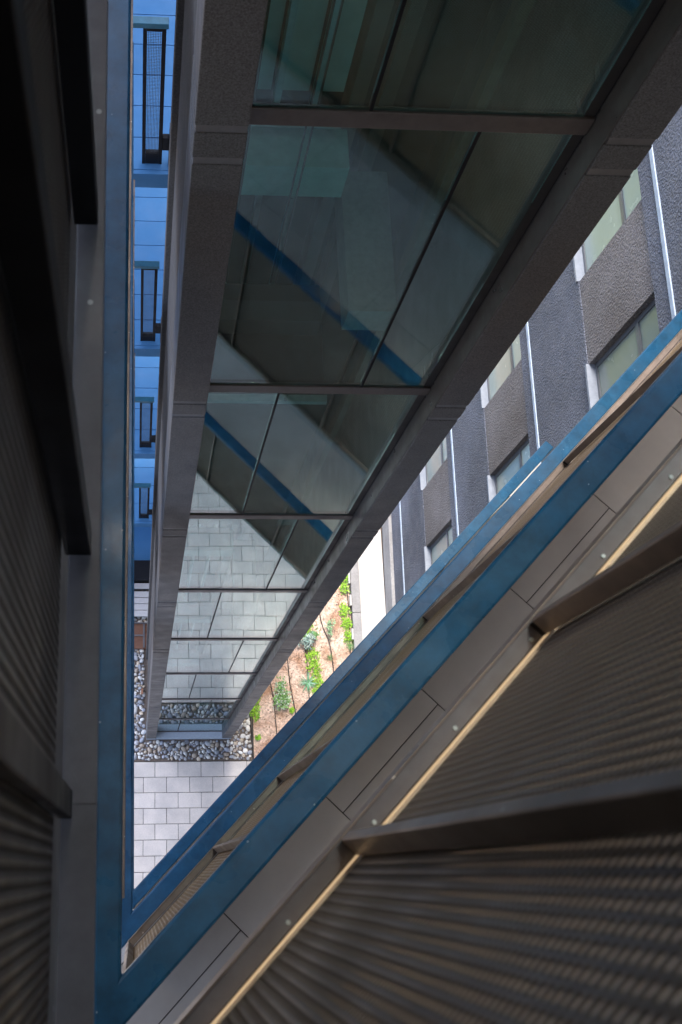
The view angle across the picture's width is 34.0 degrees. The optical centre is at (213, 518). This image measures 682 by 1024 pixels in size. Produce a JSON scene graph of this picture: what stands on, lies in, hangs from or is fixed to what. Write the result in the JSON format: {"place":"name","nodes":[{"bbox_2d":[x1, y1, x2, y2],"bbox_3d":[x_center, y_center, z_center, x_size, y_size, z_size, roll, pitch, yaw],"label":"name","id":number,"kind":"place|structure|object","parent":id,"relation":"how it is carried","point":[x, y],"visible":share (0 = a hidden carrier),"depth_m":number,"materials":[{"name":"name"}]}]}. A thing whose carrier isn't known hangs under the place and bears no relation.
{"place":"outdoors","nodes":[
{"label":"outdoors","id":0,"kind":"place"},
{"bbox_2d":[134,761,250,888],"bbox_3d":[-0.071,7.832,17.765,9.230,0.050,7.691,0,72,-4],"label":"paving","id":1,"kind":"structure","parent":0,"point":[153,832],"depth_m":18.69,"materials":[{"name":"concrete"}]},
{"bbox_2d":[48,196,681,1023],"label":"stair building","id":2,"kind":"structure","parent":1,"relation":"on","point":[230,930],"depth_m":4.64,"materials":[{"name":"paint"}]},
{"bbox_2d":[134,459,154,526],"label":"walkway","id":3,"kind":"structure","parent":2,"relation":"attached to","point":[143,470],"depth_m":19.01,"materials":[{"name":"metal"}]},
{"bbox_2d":[134,483,152,517],"bbox_3d":[-1.706,-0.261,18.047,1.470,1.763,0.065,0,72,-4],"label":"guard panel","id":4,"kind":"object","parent":3,"relation":"attached to","point":[142,486],"visible":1,"depth_m":17.94,"materials":[{"name":"black paint"}]},
{"bbox_2d":[134,356,159,458],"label":"walkway","id":5,"kind":"structure","parent":2,"relation":"attached to","point":[146,375],"depth_m":15.95,"materials":[{"name":"metal"}]},
{"bbox_2d":[135,397,155,447],"bbox_3d":[-1.483,-1.267,14.912,1.470,1.763,0.065,0,72,-4],"label":"guard panel","id":6,"kind":"object","parent":5,"relation":"attached to","point":[148,402],"visible":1,"depth_m":14.75,"materials":[{"name":"black paint"}]},
{"bbox_2d":[134,187,166,356],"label":"walkway","id":7,"kind":"structure","parent":2,"relation":"attached to","point":[150,214],"depth_m":12.92,"materials":[{"name":"metal"}]},
{"bbox_2d":[134,261,160,340],"bbox_3d":[-1.261,-2.272,11.777,1.470,1.763,0.065,0,72,-4],"label":"guard panel","id":8,"kind":"object","parent":7,"relation":"attached to","point":[153,266],"visible":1,"depth_m":11.64,"materials":[{"name":"black paint"}]},
{"bbox_2d":[133,0,175,187],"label":"walkway","id":9,"kind":"structure","parent":2,"relation":"attached to","point":[145,175],"depth_m":9.65,"materials":[{"name":"metal"}]},
{"bbox_2d":[133,16,169,164],"bbox_3d":[-1.038,-3.278,8.642,1.470,1.763,0.065,0,72,-4],"label":"guard panel","id":10,"kind":"object","parent":9,"relation":"attached to","point":[150,25],"visible":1,"depth_m":8.48,"materials":[{"name":"black paint"}]},
{"bbox_2d":[0,0,681,1023],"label":"well guard","id":11,"kind":"object","parent":2,"relation":"on","point":[482,792],"visible":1,"depth_m":1.05,"materials":[{"name":"grey metal"}]},
{"bbox_2d":[132,280,552,908],"bbox_3d":[1.190,0.736,10.990,4.173,1.690,5.986,0,72,-4],"label":"well guard","id":12,"kind":"object","parent":2,"relation":"on","point":[266,754],"visible":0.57,"depth_m":9.90,"materials":[{"name":"blue paint"}]},
{"bbox_2d":[94,0,681,1023],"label":"well guard","id":13,"kind":"object","parent":2,"relation":"on","point":[300,786],"visible":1,"depth_m":3.33,"materials":[{"name":"blue paint"}]},
{"bbox_2d":[121,42,681,948],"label":"well guard","id":14,"kind":"object","parent":2,"relation":"on","point":[225,820],"visible":0.53,"depth_m":6.60,"materials":[{"name":"blue paint"}]},
{"bbox_2d":[211,475,681,1023],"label":"strip lamp","id":15,"kind":"object","parent":2,"relation":"attached to","point":[429,771],"visible":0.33,"depth_m":1.46,"materials":[{"name":"beige"}]},
{"bbox_2d":[134,527,384,761],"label":"ground","id":16,"kind":"structure","parent":0,"point":[352,650],"depth_m":19.80,"materials":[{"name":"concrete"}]},
{"bbox_2d":[134,527,151,559],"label":"terrace","id":17,"kind":"structure","parent":16,"relation":"on","point":[142,543],"depth_m":20.02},
{"bbox_2d":[134,589,252,760],"bbox_3d":[-1.850,2.539,19.369,5.000,0.029,3.390,0,72,-4],"label":"pebble bed","id":18,"kind":"object","parent":16,"relation":"on","point":[145,681],"visible":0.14,"depth_m":19.06,"materials":[{"name":"grey gravel"}]},
{"bbox_2d":[134,622,146,649],"bbox_3d":[-1.517,2.071,19.448,0.670,0.180,0.460,0,72,-4],"label":"crate","id":19,"kind":"object","parent":18,"relation":"on","point":[140,634],"visible":0.35,"depth_m":19.42,"materials":[{"name":"wood"}]},
{"bbox_2d":[134,583,148,616],"bbox_3d":[-1.550,1.464,19.619,0.820,0.220,0.600,0,72,-4],"label":"bench","id":20,"kind":"object","parent":18,"relation":"on","point":[140,603],"visible":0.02,"depth_m":19.53,"materials":[{"name":"white wood"}]},
{"bbox_2d":[134,560,149,582],"bbox_3d":[-1.543,0.954,19.683,0.835,0.350,0.350,0,72,-4],"label":"planter box","id":21,"kind":"object","parent":18,"relation":"on","point":[141,571],"depth_m":19.54,"materials":[{"name":"black paint"}]},
{"bbox_2d":[250,716,252,756],"bbox_3d":[0.649,3.751,19.094,0.022,0.025,0.742,-2,72,-5],"label":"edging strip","id":22,"kind":"object","parent":18,"relation":"on","point":[251,736],"visible":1,"depth_m":19.08,"materials":[{"name":"black metal"}]},
{"bbox_2d":[146,0,681,739],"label":"lift tower","id":23,"kind":"structure","parent":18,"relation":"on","point":[422,194],"depth_m":5.28,"materials":[{"name":"grey metal"}]},
{"bbox_2d":[189,283,326,524],"bbox_3d":[0.210,-0.672,7.072,0.660,2.400,0.740,0,72,-4],"label":"glass pane","id":24,"kind":"object","parent":23,"relation":"in","point":[269,332],"visible":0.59,"depth_m":6.19,"materials":[{"name":"clear glass"}]},
{"bbox_2d":[252,711,253,758],"bbox_3d":[0.645,2.172,19.640,0.012,0.085,4.200,0,72,-4],"label":"steel edging","id":25,"kind":"object","parent":16,"relation":"on","point":[252,736],"depth_m":19.10,"materials":[{"name":"black metal"}]},
{"bbox_2d":[349,561,362,649],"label":"kerb","id":26,"kind":"structure","parent":16,"relation":"on","point":[356,622],"depth_m":19.87,"materials":[{"name":"grey concrete"}]},
{"bbox_2d":[382,106,681,613],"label":"apartment building","id":27,"kind":"structure","parent":16,"relation":"on","point":[609,308],"depth_m":11.87,"materials":[{"name":"grey concrete"}]},
{"bbox_2d":[425,437,446,484],"bbox_3d":[3.492,-1.688,17.381,0.034,1.504,2.096,1,72,-4],"label":"window","id":28,"kind":"structure","parent":27,"relation":"in","point":[438,458],"depth_m":17.26,"materials":[{"name":"glass"}]},
{"bbox_2d":[430,523,452,564],"bbox_3d":[3.484,1.216,16.449,0.034,1.504,2.096,1,72,-4],"label":"window","id":29,"kind":"structure","parent":27,"relation":"in","point":[445,539],"depth_m":16.86,"materials":[{"name":"glass"}]},
{"bbox_2d":[487,335,520,400],"bbox_3d":[3.714,-2.693,14.246,0.034,1.504,2.096,1,72,-4],"label":"window","id":30,"kind":"structure","parent":27,"relation":"in","point":[512,357],"depth_m":14.08,"materials":[{"name":"glass"}]},
{"bbox_2d":[495,438,529,493],"bbox_3d":[3.706,0.211,13.314,0.034,1.504,2.096,1,72,-4],"label":"window","id":31,"kind":"structure","parent":27,"relation":"in","point":[521,456],"depth_m":13.68,"materials":[{"name":"glass"}]},
{"bbox_2d":[582,169,640,272],"bbox_3d":[3.937,-3.699,11.111,0.034,1.504,2.096,1,72,-4],"label":"window","id":32,"kind":"structure","parent":27,"relation":"in","point":[628,198],"depth_m":10.89,"materials":[{"name":"glass"}]},
{"bbox_2d":[595,299,658,398],"bbox_3d":[3.928,-0.794,10.179,0.034,1.504,2.096,1,72,-4],"label":"window","id":33,"kind":"structure","parent":27,"relation":"in","point":[645,328],"depth_m":10.49,"materials":[{"name":"glass"}]},
{"bbox_2d":[253,578,351,757],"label":"garden soil","id":34,"kind":"structure","parent":0,"point":[338,646],"depth_m":19.54,"materials":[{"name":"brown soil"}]},
{"bbox_2d":[249,694,262,722],"bbox_3d":[0.688,3.241,19.221,0.346,0.096,0.611,0,72,-4],"label":"ground cover plant","id":35,"kind":"object","parent":34,"relation":"on","point":[255,711],"visible":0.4,"depth_m":19.18,"materials":[{"name":"green plant"}]},
{"bbox_2d":[255,734,260,740],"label":"ground cover plant","id":36,"kind":"object","parent":34,"relation":"on","point":[258,737],"visible":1,"depth_m":19.05,"materials":[{"name":"green plant"}]},
{"bbox_2d":[270,683,276,733],"bbox_3d":[1.041,3.257,19.280,0.045,0.025,1.707,-4,73,-5],"label":"drip hose","id":37,"kind":"object","parent":34,"relation":"on","point":[274,709],"visible":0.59,"depth_m":19.25,"materials":[{"name":"black rubber"}]},
{"bbox_2d":[273,676,292,710],"bbox_3d":[1.180,3.040,19.214,0.398,0.381,0.595,0,72,-4],"label":"bush","id":38,"kind":"object","parent":34,"relation":"on","point":[280,699],"visible":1,"depth_m":19.17,"materials":[{"name":"green plant"}]},
{"bbox_2d":[287,659,295,712],"bbox_3d":[1.349,2.880,19.423,0.049,0.025,2.309,-5,73,-6],"label":"drip hose","id":39,"kind":"object","parent":34,"relation":"on","point":[290,685],"visible":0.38,"depth_m":19.39,"materials":[{"name":"black rubber"}]},
{"bbox_2d":[288,706,294,713],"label":"ground cover plant","id":40,"kind":"object","parent":34,"relation":"on","point":[292,709],"visible":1,"depth_m":19.24,"materials":[{"name":"green plant"}]},
{"bbox_2d":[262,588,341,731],"bbox_3d":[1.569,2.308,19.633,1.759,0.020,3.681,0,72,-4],"label":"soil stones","id":41,"kind":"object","parent":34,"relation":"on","point":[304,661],"visible":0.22,"depth_m":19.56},
{"bbox_2d":[298,631,315,649],"bbox_3d":[1.607,2.160,19.518,0.384,0.395,0.319,0,72,-4],"label":"bush","id":42,"kind":"object","parent":34,"relation":"on","point":[307,640],"visible":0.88,"depth_m":19.47,"materials":[{"name":"green plant"}]},
{"bbox_2d":[304,635,309,697],"bbox_3d":[1.646,2.643,19.520,0.035,0.025,2.403,-2,72,-5],"label":"drip hose","id":43,"kind":"object","parent":34,"relation":"on","point":[307,666],"visible":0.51,"depth_m":19.54,"materials":[{"name":"black rubber"}]},
{"bbox_2d":[298,674,318,690],"bbox_3d":[1.660,2.886,19.394,0.395,0.107,0.392,35,73,7],"label":"agave","id":44,"kind":"object","parent":34,"relation":"on","point":[305,681],"visible":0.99,"depth_m":19.40,"materials":[{"name":"green plant"}]},
{"bbox_2d":[305,646,323,692],"bbox_3d":[1.782,2.697,19.472,0.306,0.097,0.932,-6,73,-6],"label":"ground cover plant","id":45,"kind":"object","parent":34,"relation":"on","point":[312,655],"visible":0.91,"depth_m":19.50,"materials":[{"name":"green plant"}]},
{"bbox_2d":[310,628,320,639],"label":"bush","id":46,"kind":"object","parent":34,"relation":"on","point":[315,633],"visible":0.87,"depth_m":19.51,"materials":[{"name":"green plant"}]},
{"bbox_2d":[319,614,333,671],"bbox_3d":[2.012,2.167,19.699,0.102,0.025,2.014,-7,73,-6],"label":"drip hose","id":47,"kind":"object","parent":34,"relation":"on","point":[328,640],"visible":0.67,"depth_m":19.70,"materials":[{"name":"black rubber"}]},
{"bbox_2d":[325,619,335,637],"bbox_3d":[2.063,1.952,19.605,0.182,0.420,0.341,0,72,-4],"label":"bush","id":48,"kind":"object","parent":34,"relation":"on","point":[329,625],"visible":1,"depth_m":19.58,"materials":[{"name":"green plant"}]},
{"bbox_2d":[340,575,349,594],"bbox_3d":[2.370,1.151,20.012,0.236,0.094,0.466,0,72,-4],"label":"ground cover plant","id":49,"kind":"object","parent":34,"relation":"on","point":[344,586],"visible":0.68,"depth_m":19.99,"materials":[{"name":"green plant"}]},
{"bbox_2d":[338,601,352,629],"bbox_3d":[2.364,1.736,19.820,0.265,0.100,0.541,0,72,-4],"label":"ground cover plant","id":50,"kind":"object","parent":34,"relation":"on","point":[345,615],"visible":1,"depth_m":19.82,"materials":[{"name":"green plant"}]},
{"bbox_2d":[343,627,352,642],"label":"ground cover plant","id":51,"kind":"object","parent":34,"relation":"on","point":[348,636],"visible":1,"depth_m":19.71,"materials":[{"name":"green plant"}]},
{"bbox_2d":[345,578,350,652],"bbox_3d":[2.410,1.648,19.893,0.058,0.025,2.301,-1,72,-4],"label":"drip hose","id":52,"kind":"object","parent":34,"relation":"on","point":[348,611],"visible":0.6,"depth_m":19.90,"materials":[{"name":"black rubber"}]},
{"bbox_2d":[345,641,352,649],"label":"grass tuft","id":53,"kind":"object","parent":34,"relation":"on","point":[349,645],"visible":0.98,"depth_m":19.68,"materials":[{"name":"green plant"}]},
{"bbox_2d":[349,595,351,606],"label":"edging block","id":54,"kind":"structure","parent":34,"relation":"on","point":[350,601],"depth_m":19.90,"materials":[{"name":"white concrete"}]},
{"bbox_2d":[358,529,385,638],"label":"garden path","id":55,"kind":"structure","parent":0,"point":[372,592],"depth_m":20.04,"materials":[{"name":"white concrete"}]}
]}

